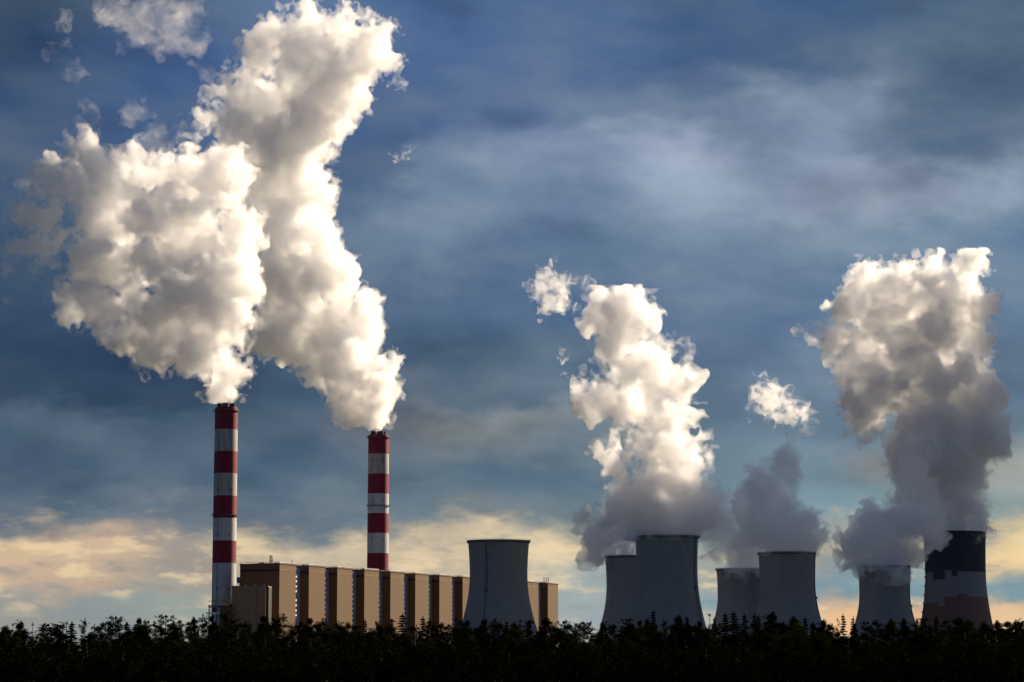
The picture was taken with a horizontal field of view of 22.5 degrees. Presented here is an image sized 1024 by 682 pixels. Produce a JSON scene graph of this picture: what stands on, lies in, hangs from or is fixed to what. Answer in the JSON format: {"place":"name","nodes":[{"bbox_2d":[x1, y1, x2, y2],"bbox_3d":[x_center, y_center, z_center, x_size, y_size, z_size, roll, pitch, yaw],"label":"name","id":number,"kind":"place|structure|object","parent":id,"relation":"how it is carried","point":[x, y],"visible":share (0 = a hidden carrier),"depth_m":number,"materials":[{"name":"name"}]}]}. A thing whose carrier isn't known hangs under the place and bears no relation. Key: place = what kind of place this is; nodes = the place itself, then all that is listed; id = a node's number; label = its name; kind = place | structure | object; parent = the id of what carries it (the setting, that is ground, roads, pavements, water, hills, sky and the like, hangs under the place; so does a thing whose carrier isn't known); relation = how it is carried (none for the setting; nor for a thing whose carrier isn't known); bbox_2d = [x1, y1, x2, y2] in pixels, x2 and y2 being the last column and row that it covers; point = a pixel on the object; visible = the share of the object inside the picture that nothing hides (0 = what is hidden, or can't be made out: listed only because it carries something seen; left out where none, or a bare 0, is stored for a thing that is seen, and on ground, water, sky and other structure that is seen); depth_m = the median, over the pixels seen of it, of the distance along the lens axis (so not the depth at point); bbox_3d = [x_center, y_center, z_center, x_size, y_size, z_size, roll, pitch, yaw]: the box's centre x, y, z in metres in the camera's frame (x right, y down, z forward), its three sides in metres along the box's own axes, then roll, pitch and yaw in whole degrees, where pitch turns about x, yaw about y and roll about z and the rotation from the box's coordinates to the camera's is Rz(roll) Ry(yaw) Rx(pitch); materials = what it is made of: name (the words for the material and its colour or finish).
{"place":"outdoors","nodes":[
{"label":"outdoors","id":0,"kind":"place"},
{"bbox_2d":[0,630,34,657],"bbox_3d":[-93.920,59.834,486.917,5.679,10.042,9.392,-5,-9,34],"label":"broadleaf tree","id":1,"kind":"object","parent":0,"point":[11,642],"visible":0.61,"depth_m":486.38,"materials":[{"name":"green plant"}]},
{"bbox_2d":[0,623,42,649],"bbox_3d":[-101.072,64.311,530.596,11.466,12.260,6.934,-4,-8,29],"label":"broadleaf tree","id":2,"kind":"object","parent":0,"point":[25,636],"visible":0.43,"depth_m":530.75,"materials":[{"name":"green plant"}]},
{"bbox_2d":[47,622,77,653],"bbox_3d":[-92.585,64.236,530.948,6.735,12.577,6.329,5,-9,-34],"label":"pine tree","id":3,"kind":"object","parent":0,"point":[55,632],"visible":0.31,"depth_m":530.30,"materials":[{"name":"plant"}]},
{"bbox_2d":[76,632,100,668],"bbox_3d":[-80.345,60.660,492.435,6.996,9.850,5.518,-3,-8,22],"label":"broadleaf tree","id":4,"kind":"object","parent":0,"point":[92,636],"visible":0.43,"depth_m":492.52,"materials":[{"name":"green plant"}]},
{"bbox_2d":[104,615,124,644],"bbox_3d":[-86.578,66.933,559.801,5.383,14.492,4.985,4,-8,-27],"label":"pine tree","id":5,"kind":"object","parent":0,"point":[116,622],"visible":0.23,"depth_m":560.66,"materials":[{"name":"green plant"}]},
{"bbox_2d":[118,623,148,646],"bbox_3d":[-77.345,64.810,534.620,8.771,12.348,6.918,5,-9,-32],"label":"broadleaf tree","id":6,"kind":"object","parent":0,"point":[136,627],"visible":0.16,"depth_m":534.54,"materials":[{"name":"green plant"}]},
{"bbox_2d":[152,621,169,677],"bbox_3d":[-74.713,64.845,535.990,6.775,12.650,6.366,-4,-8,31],"label":"deciduous tree","id":7,"kind":"object","parent":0,"point":[159,628],"visible":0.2,"depth_m":535.95,"materials":[{"name":"plant"}]},
{"bbox_2d":[156,624,190,665],"bbox_3d":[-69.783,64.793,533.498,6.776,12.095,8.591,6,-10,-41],"label":"broadleaf tree","id":8,"kind":"object","parent":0,"point":[175,628],"visible":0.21,"depth_m":534.18,"materials":[{"name":"green plant"}]},
{"bbox_2d":[181,622,203,647],"bbox_3d":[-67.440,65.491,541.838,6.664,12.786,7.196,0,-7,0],"label":"deciduous tree","id":9,"kind":"object","parent":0,"point":[190,627],"visible":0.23,"depth_m":541.64,"materials":[{"name":"plant"}]},
{"bbox_2d":[184,617,201,643],"bbox_3d":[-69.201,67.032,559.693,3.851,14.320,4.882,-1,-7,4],"label":"broadleaf tree","id":10,"kind":"object","parent":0,"point":[195,623],"visible":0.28,"depth_m":559.48,"materials":[{"name":"green plant"}]},
{"bbox_2d":[211,611,233,643],"bbox_3d":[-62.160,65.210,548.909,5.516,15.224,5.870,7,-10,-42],"label":"pine tree","id":11,"kind":"object","parent":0,"point":[225,617],"visible":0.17,"depth_m":548.72,"materials":[{"name":"green plant"}]},
{"bbox_2d":[245,616,283,647],"bbox_3d":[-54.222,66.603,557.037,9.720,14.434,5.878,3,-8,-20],"label":"broadleaf tree","id":12,"kind":"object","parent":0,"point":[264,620],"visible":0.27,"depth_m":557.54,"materials":[{"name":"green plant"}]},
{"bbox_2d":[250,625,280,649],"bbox_3d":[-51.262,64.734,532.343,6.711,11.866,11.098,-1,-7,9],"label":"broadleaf tree","id":13,"kind":"object","parent":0,"point":[265,629],"visible":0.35,"depth_m":531.94,"materials":[{"name":"green plant"}]},
{"bbox_2d":[237,555,299,644],"bbox_3d":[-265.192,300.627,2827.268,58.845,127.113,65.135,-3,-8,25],"label":"boiler house block","id":14,"kind":"structure","parent":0,"point":[282,579],"depth_m":2803.78,"materials":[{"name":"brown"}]},
{"bbox_2d":[281,624,305,645],"bbox_3d":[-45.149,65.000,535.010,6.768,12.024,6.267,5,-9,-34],"label":"deciduous tree","id":15,"kind":"object","parent":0,"point":[292,628],"visible":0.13,"depth_m":535.76,"materials":[{"name":"green plant"}]},
{"bbox_2d":[294,617,327,646],"bbox_3d":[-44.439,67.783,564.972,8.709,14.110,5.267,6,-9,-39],"label":"broadleaf tree","id":16,"kind":"object","parent":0,"point":[307,626],"visible":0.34,"depth_m":564.98,"materials":[{"name":"green plant"}]},
{"bbox_2d":[296,564,328,644],"bbox_3d":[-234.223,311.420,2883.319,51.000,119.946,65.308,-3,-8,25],"label":"boiler house block","id":17,"kind":"structure","parent":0,"point":[314,591],"depth_m":2858.18,"materials":[{"name":"beige"}]},
{"bbox_2d":[298,621,332,649],"bbox_3d":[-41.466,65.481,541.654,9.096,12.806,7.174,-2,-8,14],"label":"broadleaf tree","id":18,"kind":"object","parent":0,"point":[319,628],"visible":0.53,"depth_m":541.08,"materials":[{"name":"green plant"}]},
{"bbox_2d":[316,625,362,650],"bbox_3d":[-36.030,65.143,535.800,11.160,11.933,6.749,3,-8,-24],"label":"broadleaf tree","id":19,"kind":"object","parent":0,"point":[351,634],"visible":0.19,"depth_m":536.07,"materials":[{"name":"green plant"}]},
{"bbox_2d":[325,566,355,643],"bbox_3d":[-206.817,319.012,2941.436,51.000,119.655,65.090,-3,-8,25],"label":"boiler house block","id":20,"kind":"structure","parent":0,"point":[342,593],"depth_m":2915.89,"materials":[{"name":"beige"}]},
{"bbox_2d":[331,627,359,649],"bbox_3d":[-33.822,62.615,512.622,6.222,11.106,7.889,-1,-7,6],"label":"broadleaf tree","id":21,"kind":"object","parent":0,"point":[343,635],"visible":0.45,"depth_m":513.37,"materials":[{"name":"green plant"}]},
{"bbox_2d":[352,568,381,642],"bbox_3d":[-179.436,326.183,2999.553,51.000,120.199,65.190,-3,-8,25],"label":"boiler house block","id":22,"kind":"structure","parent":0,"point":[368,596],"depth_m":2973.09,"materials":[{"name":"beige concrete"}]},
{"bbox_2d":[374,623,410,653],"bbox_3d":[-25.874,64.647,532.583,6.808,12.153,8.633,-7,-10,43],"label":"broadleaf tree","id":23,"kind":"object","parent":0,"point":[392,632],"visible":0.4,"depth_m":533.23,"materials":[{"name":"green plant"}]},
{"bbox_2d":[379,570,407,635],"bbox_3d":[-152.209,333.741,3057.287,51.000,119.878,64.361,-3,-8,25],"label":"boiler house block","id":24,"kind":"structure","parent":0,"point":[394,595],"depth_m":3031.24,"materials":[{"name":"beige"}]},
{"bbox_2d":[404,572,431,646],"bbox_3d":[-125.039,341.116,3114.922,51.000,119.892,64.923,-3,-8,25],"label":"boiler house block","id":25,"kind":"structure","parent":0,"point":[419,596],"depth_m":3087.20,"materials":[{"name":"beige concrete"}]},
{"bbox_2d":[429,574,454,643],"bbox_3d":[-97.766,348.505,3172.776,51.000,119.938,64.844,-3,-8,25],"label":"boiler house block","id":26,"kind":"structure","parent":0,"point":[443,598],"depth_m":3146.92,"materials":[{"name":"beige"}]},
{"bbox_2d":[434,623,456,648],"bbox_3d":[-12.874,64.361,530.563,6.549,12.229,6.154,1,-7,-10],"label":"pine tree","id":27,"kind":"object","parent":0,"point":[445,628],"visible":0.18,"depth_m":530.36,"materials":[{"name":"green plant"}]},
{"bbox_2d":[439,631,464,679],"bbox_3d":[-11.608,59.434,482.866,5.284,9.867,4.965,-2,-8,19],"label":"pine tree","id":28,"kind":"object","parent":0,"point":[458,638],"visible":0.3,"depth_m":482.89,"materials":[{"name":"green plant"}]},
{"bbox_2d":[452,575,469,627],"bbox_3d":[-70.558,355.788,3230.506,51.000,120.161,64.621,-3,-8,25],"label":"boiler house block","id":29,"kind":"structure","parent":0,"point":[461,588],"depth_m":3198.78,"materials":[{"name":"beige"}]},
{"bbox_2d":[452,621,474,649],"bbox_3d":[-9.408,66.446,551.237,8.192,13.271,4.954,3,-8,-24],"label":"broadleaf tree","id":30,"kind":"object","parent":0,"point":[468,629],"visible":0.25,"depth_m":551.08,"materials":[{"name":"green plant"}]},
{"bbox_2d":[457,538,536,640],"bbox_3d":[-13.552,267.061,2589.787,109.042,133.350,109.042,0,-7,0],"label":"cooling tower","id":31,"kind":"structure","parent":0,"point":[498,586],"depth_m":2567.28,"materials":[{"name":"concrete"}]},
{"bbox_2d":[0,0,1023,649],"label":"sky","id":32,"kind":"structure","parent":0,"point":[746,277],"materials":[{"name":"blue"}]},
{"bbox_2d":[524,624,535,651],"bbox_3d":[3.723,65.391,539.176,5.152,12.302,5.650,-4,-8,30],"label":"spruce tree","id":33,"kind":"object","parent":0,"point":[530,634],"visible":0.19,"depth_m":539.34,"materials":[{"name":"green plant"}]},
{"bbox_2d":[528,580,540,629],"bbox_3d":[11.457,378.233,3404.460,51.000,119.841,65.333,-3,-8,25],"label":"boiler house block","id":34,"kind":"structure","parent":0,"point":[534,588],"depth_m":3392.13,"materials":[{"name":"beige"}]},
{"bbox_2d":[532,617,558,644],"bbox_3d":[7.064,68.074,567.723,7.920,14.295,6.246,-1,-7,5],"label":"broadleaf tree","id":35,"kind":"object","parent":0,"point":[545,622],"visible":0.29,"depth_m":567.77,"materials":[{"name":"green plant"}]},
{"bbox_2d":[538,577,558,644],"bbox_3d":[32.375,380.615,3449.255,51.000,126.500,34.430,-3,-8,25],"label":"boiler house block","id":36,"kind":"structure","parent":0,"point":[549,600],"depth_m":3434.05,"materials":[{"name":"beige"}]},
{"bbox_2d":[594,625,614,681],"bbox_3d":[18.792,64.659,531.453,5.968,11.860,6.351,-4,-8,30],"label":"pine tree","id":37,"kind":"object","parent":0,"point":[606,634],"visible":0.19,"depth_m":532.61,"materials":[{"name":"green plant"}]},
{"bbox_2d":[599,554,636,646],"bbox_3d":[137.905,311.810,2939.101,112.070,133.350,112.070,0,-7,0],"label":"cooling tower","id":38,"kind":"structure","parent":0,"point":[621,574],"depth_m":2916.48,"materials":[{"name":"concrete"}]},
{"bbox_2d":[630,533,705,636],"bbox_3d":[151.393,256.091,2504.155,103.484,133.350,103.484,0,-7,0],"label":"cooling tower","id":39,"kind":"structure","parent":0,"point":[667,589],"depth_m":2481.59,"materials":[{"name":"concrete"}]},
{"bbox_2d":[667,623,685,646],"bbox_3d":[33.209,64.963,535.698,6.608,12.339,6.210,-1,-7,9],"label":"pine tree","id":40,"kind":"object","parent":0,"point":[678,632],"visible":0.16,"depth_m":536.05,"materials":[{"name":"plant"}]},
{"bbox_2d":[669,614,693,644],"bbox_3d":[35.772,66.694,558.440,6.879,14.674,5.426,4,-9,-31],"label":"broadleaf tree","id":41,"kind":"object","parent":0,"point":[679,620],"visible":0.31,"depth_m":558.94,"materials":[{"name":"green plant"}]},
{"bbox_2d":[692,628,718,651],"bbox_3d":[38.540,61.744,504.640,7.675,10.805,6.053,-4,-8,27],"label":"broadleaf tree","id":42,"kind":"object","parent":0,"point":[699,637],"visible":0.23,"depth_m":505.19,"materials":[{"name":"green plant"}]},
{"bbox_2d":[709,567,759,638],"bbox_3d":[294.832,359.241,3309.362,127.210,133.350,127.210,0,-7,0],"label":"cooling tower","id":43,"kind":"structure","parent":0,"point":[738,590],"depth_m":3287.11,"materials":[{"name":"concrete"}]},
{"bbox_2d":[735,622,764,649],"bbox_3d":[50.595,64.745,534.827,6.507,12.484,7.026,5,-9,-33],"label":"deciduous tree","id":44,"kind":"object","parent":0,"point":[752,625],"visible":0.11,"depth_m":534.72,"materials":[{"name":"plant"}]},
{"bbox_2d":[762,612,786,644],"bbox_3d":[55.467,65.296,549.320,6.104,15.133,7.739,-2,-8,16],"label":"broadleaf tree","id":45,"kind":"object","parent":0,"point":[772,616],"visible":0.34,"depth_m":550.32,"materials":[{"name":"green plant"}]},
{"bbox_2d":[751,550,821,637],"bbox_3d":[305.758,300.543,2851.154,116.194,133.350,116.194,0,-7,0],"label":"cooling tower","id":46,"kind":"structure","parent":0,"point":[787,592],"depth_m":2828.33,"materials":[{"name":"concrete"}]},
{"bbox_2d":[782,616,805,636],"bbox_3d":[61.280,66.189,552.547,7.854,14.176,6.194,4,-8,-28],"label":"broadleaf tree","id":47,"kind":"object","parent":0,"point":[792,621],"visible":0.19,"depth_m":552.42,"materials":[{"name":"green plant"}]},
{"bbox_2d":[818,624,836,648],"bbox_3d":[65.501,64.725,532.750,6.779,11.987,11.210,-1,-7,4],"label":"broadleaf tree","id":48,"kind":"object","parent":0,"point":[828,632],"visible":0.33,"depth_m":531.38,"materials":[{"name":"green plant"}]},
{"bbox_2d":[833,631,855,655],"bbox_3d":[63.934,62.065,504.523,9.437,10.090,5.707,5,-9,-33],"label":"broadleaf tree","id":49,"kind":"object","parent":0,"point":[838,635],"visible":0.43,"depth_m":504.55,"materials":[{"name":"green plant"}]},
{"bbox_2d":[877,618,900,645],"bbox_3d":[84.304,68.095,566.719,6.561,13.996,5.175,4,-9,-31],"label":"broadleaf tree","id":50,"kind":"object","parent":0,"point":[892,623],"visible":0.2,"depth_m":566.73,"materials":[{"name":"green plant"}]},
{"bbox_2d":[879,629,903,645],"bbox_3d":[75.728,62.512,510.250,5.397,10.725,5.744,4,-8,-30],"label":"deciduous tree","id":51,"kind":"object","parent":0,"point":[887,638],"visible":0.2,"depth_m":511.30,"materials":[{"name":"plant"}]},
{"bbox_2d":[920,531,993,642],"bbox_3d":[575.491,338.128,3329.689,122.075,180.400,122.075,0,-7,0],"label":"cooling tower","id":52,"kind":"structure","parent":0,"point":[955,585],"depth_m":3300.63,"materials":[{"name":"concrete"},{"name":"paint"}]},
{"label":"ground","id":53,"kind":"structure","parent":0,"visible":0},
{"bbox_2d":[31,628,59,680],"bbox_3d":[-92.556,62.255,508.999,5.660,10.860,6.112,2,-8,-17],"label":"deciduous tree","id":54,"kind":"object","parent":53,"relation":"on","point":[41,632],"visible":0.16,"depth_m":508.90,"materials":[{"name":"plant"}]},
{"bbox_2d":[56,629,65,681],"bbox_3d":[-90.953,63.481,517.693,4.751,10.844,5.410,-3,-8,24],"label":"spruce tree","id":55,"kind":"object","parent":53,"relation":"on","point":[60,637],"visible":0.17,"depth_m":517.91,"materials":[{"name":"green plant"}]},
{"bbox_2d":[66,621,81,663],"bbox_3d":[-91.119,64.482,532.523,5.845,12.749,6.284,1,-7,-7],"label":"spruce tree","id":56,"kind":"object","parent":53,"relation":"on","point":[71,628],"visible":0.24,"depth_m":532.68,"materials":[{"name":"green plant"}]},
{"bbox_2d":[76,637,99,681],"bbox_3d":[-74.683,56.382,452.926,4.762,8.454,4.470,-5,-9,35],"label":"pine tree","id":57,"kind":"object","parent":53,"relation":"on","point":[85,642],"visible":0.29,"depth_m":452.87,"materials":[{"name":"plant"}]},
{"bbox_2d":[98,627,125,681],"bbox_3d":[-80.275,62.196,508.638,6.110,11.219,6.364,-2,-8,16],"label":"deciduous tree","id":58,"kind":"object","parent":53,"relation":"on","point":[110,632],"visible":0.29,"depth_m":509.14,"materials":[{"name":"plant"}]},
{"bbox_2d":[125,627,154,645],"bbox_3d":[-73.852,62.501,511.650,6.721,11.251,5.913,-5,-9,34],"label":"broadleaf tree","id":59,"kind":"object","parent":53,"relation":"on","point":[143,636],"visible":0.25,"depth_m":511.77,"materials":[{"name":"green plant"}]},
{"bbox_2d":[151,635,173,681],"bbox_3d":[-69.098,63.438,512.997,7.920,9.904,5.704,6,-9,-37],"label":"broadleaf tree","id":60,"kind":"object","parent":53,"relation":"on","point":[157,640],"visible":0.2,"depth_m":513.28,"materials":[{"name":"green plant"}]},
{"bbox_2d":[154,614,175,681],"bbox_3d":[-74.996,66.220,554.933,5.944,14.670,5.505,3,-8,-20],"label":"deciduous tree","id":61,"kind":"object","parent":53,"relation":"on","point":[161,617],"visible":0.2,"depth_m":555.93,"materials":[{"name":"plant"}]},
{"bbox_2d":[163,632,188,681],"bbox_3d":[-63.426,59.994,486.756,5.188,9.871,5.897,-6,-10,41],"label":"broadleaf tree","id":62,"kind":"object","parent":53,"relation":"on","point":[177,640],"visible":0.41,"depth_m":486.74,"materials":[{"name":"green plant"}]},
{"bbox_2d":[185,634,210,675],"bbox_3d":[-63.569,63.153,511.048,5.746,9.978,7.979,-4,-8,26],"label":"broadleaf tree","id":63,"kind":"object","parent":53,"relation":"on","point":[190,637],"visible":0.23,"depth_m":511.17,"materials":[{"name":"green plant"}]},
{"bbox_2d":[199,614,209,642],"bbox_3d":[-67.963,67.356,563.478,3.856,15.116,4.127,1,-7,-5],"label":"pine tree","id":64,"kind":"object","parent":53,"relation":"on","point":[205,623],"visible":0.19,"depth_m":563.81,"materials":[{"name":"plant"}]},
{"bbox_2d":[206,605,220,637],"bbox_3d":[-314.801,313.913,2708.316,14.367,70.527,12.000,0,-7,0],"label":"steel deck","id":65,"kind":"structure","parent":53,"relation":"on","point":[212,612],"depth_m":2707.26,"materials":[{"name":"grey metal"}]},
{"bbox_2d":[203,623,233,649],"bbox_3d":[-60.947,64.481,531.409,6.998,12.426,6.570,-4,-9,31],"label":"deciduous tree","id":66,"kind":"object","parent":53,"relation":"on","point":[212,628],"visible":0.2,"depth_m":531.50,"materials":[{"name":"plant"}]},
{"bbox_2d":[211,403,238,636],"bbox_3d":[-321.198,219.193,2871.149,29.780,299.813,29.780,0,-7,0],"label":"chimney","id":67,"kind":"object","parent":53,"relation":"on","point":[224,514],"visible":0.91,"depth_m":2865.49,"materials":[{"name":"red paint"}]},
{"bbox_2d":[220,606,231,629],"bbox_3d":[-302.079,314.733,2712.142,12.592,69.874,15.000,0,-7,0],"label":"plant house","id":68,"kind":"structure","parent":53,"relation":"on","point":[225,609],"depth_m":2709.10,"materials":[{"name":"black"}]},
{"bbox_2d":[216,621,239,646],"bbox_3d":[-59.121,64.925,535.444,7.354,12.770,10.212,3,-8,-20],"label":"broadleaf tree","id":69,"kind":"object","parent":53,"relation":"on","point":[226,629],"visible":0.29,"depth_m":535.00,"materials":[{"name":"green plant"}]},
{"bbox_2d":[231,585,271,648],"bbox_3d":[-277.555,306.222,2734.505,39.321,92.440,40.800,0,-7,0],"label":"annex","id":70,"kind":"object","parent":53,"relation":"on","point":[251,605],"visible":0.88,"depth_m":2718.26,"materials":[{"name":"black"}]},
{"bbox_2d":[274,630,313,652],"bbox_3d":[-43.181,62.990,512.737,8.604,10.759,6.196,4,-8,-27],"label":"broadleaf tree","id":71,"kind":"object","parent":53,"relation":"on","point":[293,634],"visible":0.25,"depth_m":512.79,"materials":[{"name":"green plant"}]},
{"bbox_2d":[366,431,389,570],"bbox_3d":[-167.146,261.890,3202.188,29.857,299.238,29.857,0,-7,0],"label":"chimney","id":72,"kind":"object","parent":53,"relation":"on","point":[378,504],"visible":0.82,"depth_m":3199.75,"materials":[{"name":"red paint"}]},
{"bbox_2d":[362,625,397,676],"bbox_3d":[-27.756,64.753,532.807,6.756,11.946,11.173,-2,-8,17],"label":"broadleaf tree","id":73,"kind":"object","parent":53,"relation":"on","point":[368,636],"visible":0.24,"depth_m":531.00,"materials":[{"name":"green plant"}]},
{"bbox_2d":[371,626,395,679],"bbox_3d":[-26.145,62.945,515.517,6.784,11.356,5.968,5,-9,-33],"label":"broadleaf tree","id":74,"kind":"object","parent":53,"relation":"on","point":[382,638],"visible":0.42,"depth_m":515.36,"materials":[{"name":"green plant"}]},
{"bbox_2d":[397,612,411,652],"bbox_3d":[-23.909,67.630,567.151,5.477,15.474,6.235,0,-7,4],"label":"spruce tree","id":75,"kind":"object","parent":53,"relation":"on","point":[402,629],"visible":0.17,"depth_m":567.71,"materials":[{"name":"green plant"}]},
{"bbox_2d":[408,624,424,646],"bbox_3d":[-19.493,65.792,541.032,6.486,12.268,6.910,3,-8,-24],"label":"pine tree","id":76,"kind":"object","parent":53,"relation":"on","point":[413,629],"visible":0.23,"depth_m":541.45,"materials":[{"name":"plant"}]},
{"bbox_2d":[422,623,439,648],"bbox_3d":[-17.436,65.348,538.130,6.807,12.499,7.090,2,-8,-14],"label":"pine tree","id":77,"kind":"object","parent":53,"relation":"on","point":[428,630],"visible":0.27,"depth_m":538.92,"materials":[{"name":"plant"}]},
{"bbox_2d":[469,623,500,646],"bbox_3d":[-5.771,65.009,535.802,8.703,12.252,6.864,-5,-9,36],"label":"broadleaf tree","id":78,"kind":"object","parent":53,"relation":"on","point":[481,634],"visible":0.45,"depth_m":536.19,"materials":[{"name":"green plant"}]},
{"bbox_2d":[474,618,502,644],"bbox_3d":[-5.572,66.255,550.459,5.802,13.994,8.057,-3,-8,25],"label":"broadleaf tree","id":79,"kind":"object","parent":53,"relation":"on","point":[486,622],"visible":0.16,"depth_m":551.14,"materials":[{"name":"green plant"}]},
{"bbox_2d":[489,622,510,680],"bbox_3d":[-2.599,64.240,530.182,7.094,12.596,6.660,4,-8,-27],"label":"pine tree","id":80,"kind":"object","parent":53,"relation":"on","point":[501,636],"visible":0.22,"depth_m":531.25,"materials":[{"name":"plant"}]},
{"bbox_2d":[527,631,553,677],"bbox_3d":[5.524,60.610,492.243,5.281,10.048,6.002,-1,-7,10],"label":"broadleaf tree","id":81,"kind":"object","parent":53,"relation":"on","point":[542,641],"visible":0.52,"depth_m":491.96,"materials":[{"name":"green plant"}]},
{"bbox_2d":[542,627,578,681],"bbox_3d":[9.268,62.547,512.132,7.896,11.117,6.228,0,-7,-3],"label":"broadleaf tree","id":82,"kind":"object","parent":53,"relation":"on","point":[560,632],"visible":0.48,"depth_m":512.03,"materials":[{"name":"green plant"}]},
{"bbox_2d":[553,623,586,651],"bbox_3d":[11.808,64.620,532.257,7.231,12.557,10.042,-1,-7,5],"label":"broadleaf tree","id":83,"kind":"object","parent":53,"relation":"on","point":[569,629],"visible":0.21,"depth_m":532.74,"materials":[{"name":"green plant"}]},
{"bbox_2d":[573,623,593,647],"bbox_3d":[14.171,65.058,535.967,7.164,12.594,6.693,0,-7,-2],"label":"pine tree","id":84,"kind":"object","parent":53,"relation":"on","point":[583,633],"visible":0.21,"depth_m":536.80,"materials":[{"name":"plant"}]},
{"bbox_2d":[616,622,648,644],"bbox_3d":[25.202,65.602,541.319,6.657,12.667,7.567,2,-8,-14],"label":"broadleaf tree","id":85,"kind":"object","parent":53,"relation":"on","point":[629,629],"visible":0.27,"depth_m":541.56,"materials":[{"name":"green plant"}]},
{"bbox_2d":[643,622,668,650],"bbox_3d":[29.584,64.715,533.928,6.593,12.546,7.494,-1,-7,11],"label":"broadleaf tree","id":86,"kind":"object","parent":53,"relation":"on","point":[651,631],"visible":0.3,"depth_m":534.04,"materials":[{"name":"green plant"}]},
{"bbox_2d":[676,625,698,647],"bbox_3d":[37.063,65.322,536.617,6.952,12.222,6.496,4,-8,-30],"label":"pine tree","id":87,"kind":"object","parent":53,"relation":"on","point":[689,631],"visible":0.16,"depth_m":536.40,"materials":[{"name":"plant"}]},
{"bbox_2d":[693,646,716,681],"bbox_3d":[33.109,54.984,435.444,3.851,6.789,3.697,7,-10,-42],"label":"pine tree","id":88,"kind":"object","parent":53,"relation":"on","point":[706,660],"visible":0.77,"depth_m":435.30,"materials":[{"name":"plant"}]},
{"bbox_2d":[708,623,732,646],"bbox_3d":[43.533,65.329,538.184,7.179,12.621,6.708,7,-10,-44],"label":"pine tree","id":89,"kind":"object","parent":53,"relation":"on","point":[719,634],"visible":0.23,"depth_m":539.05,"materials":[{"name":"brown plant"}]},
{"bbox_2d":[717,613,730,644],"bbox_3d":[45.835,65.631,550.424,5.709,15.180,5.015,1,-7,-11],"label":"spruce tree","id":90,"kind":"object","parent":53,"relation":"on","point":[725,620],"visible":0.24,"depth_m":550.41,"materials":[{"name":"green plant"}]},
{"bbox_2d":[722,610,743,644],"bbox_3d":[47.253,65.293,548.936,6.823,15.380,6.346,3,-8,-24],"label":"spruce tree","id":91,"kind":"object","parent":53,"relation":"on","point":[731,629],"visible":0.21,"depth_m":548.98,"materials":[{"name":"green plant"}]},
{"bbox_2d":[724,622,752,649],"bbox_3d":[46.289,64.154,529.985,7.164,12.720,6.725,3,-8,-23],"label":"pine tree","id":92,"kind":"object","parent":53,"relation":"on","point":[734,626],"visible":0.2,"depth_m":531.08,"materials":[{"name":"green plant"}]},
{"bbox_2d":[765,625,789,653],"bbox_3d":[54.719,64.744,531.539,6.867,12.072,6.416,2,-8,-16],"label":"pine tree","id":93,"kind":"object","parent":53,"relation":"on","point":[776,630],"visible":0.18,"depth_m":532.26,"materials":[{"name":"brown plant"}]},
{"bbox_2d":[779,621,810,648],"bbox_3d":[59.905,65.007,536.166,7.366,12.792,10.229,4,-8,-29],"label":"broadleaf tree","id":94,"kind":"object","parent":53,"relation":"on","point":[798,628],"visible":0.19,"depth_m":534.80,"materials":[{"name":"green plant"}]},
{"bbox_2d":[868,619,884,645],"bbox_3d":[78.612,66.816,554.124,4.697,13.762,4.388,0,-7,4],"label":"pine tree","id":95,"kind":"object","parent":53,"relation":"on","point":[877,626],"visible":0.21,"depth_m":554.91,"materials":[{"name":"plant"}]},
{"bbox_2d":[850,564,916,642],"bbox_3d":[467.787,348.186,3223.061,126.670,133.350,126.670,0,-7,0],"label":"cooling tower","id":96,"kind":"structure","parent":53,"relation":"on","point":[884,594],"depth_m":3199.67,"materials":[{"name":"concrete"}]},
{"bbox_2d":[875,623,896,654],"bbox_3d":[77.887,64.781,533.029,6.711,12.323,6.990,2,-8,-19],"label":"pine tree","id":97,"kind":"object","parent":53,"relation":"on","point":[888,628],"visible":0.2,"depth_m":532.92,"materials":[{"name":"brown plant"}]},
{"bbox_2d":[896,618,910,645],"bbox_3d":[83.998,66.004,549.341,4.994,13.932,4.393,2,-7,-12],"label":"broadleaf tree","id":98,"kind":"object","parent":53,"relation":"on","point":[903,622],"visible":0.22,"depth_m":549.18,"materials":[{"name":"brown plant"}]},
{"bbox_2d":[904,622,931,650],"bbox_3d":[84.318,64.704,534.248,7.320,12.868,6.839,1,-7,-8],"label":"deciduous tree","id":99,"kind":"object","parent":53,"relation":"on","point":[918,625],"visible":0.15,"depth_m":534.96,"materials":[{"name":"brown plant"}]},
{"bbox_2d":[978,624,997,645],"bbox_3d":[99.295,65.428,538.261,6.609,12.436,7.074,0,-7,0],"label":"deciduous tree","id":100,"kind":"object","parent":53,"relation":"on","point":[990,629],"visible":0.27,"depth_m":538.33,"materials":[{"name":"plant"}]},
{"bbox_2d":[982,631,1007,681],"bbox_3d":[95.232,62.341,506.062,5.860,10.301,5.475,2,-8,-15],"label":"pine tree","id":101,"kind":"object","parent":53,"relation":"on","point":[993,640],"visible":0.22,"depth_m":506.47,"materials":[{"name":"plant"}]},
{"bbox_2d":[999,622,1017,664],"bbox_3d":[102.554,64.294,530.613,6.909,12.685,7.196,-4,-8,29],"label":"pine tree","id":102,"kind":"object","parent":53,"relation":"on","point":[1002,633],"visible":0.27,"depth_m":530.91,"materials":[{"name":"plant"}]},
{"bbox_2d":[997,621,1023,649],"bbox_3d":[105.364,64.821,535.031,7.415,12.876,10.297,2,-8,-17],"label":"broadleaf tree","id":103,"kind":"object","parent":53,"relation":"on","point":[1018,628],"visible":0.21,"depth_m":533.86,"materials":[{"name":"brown plant"}]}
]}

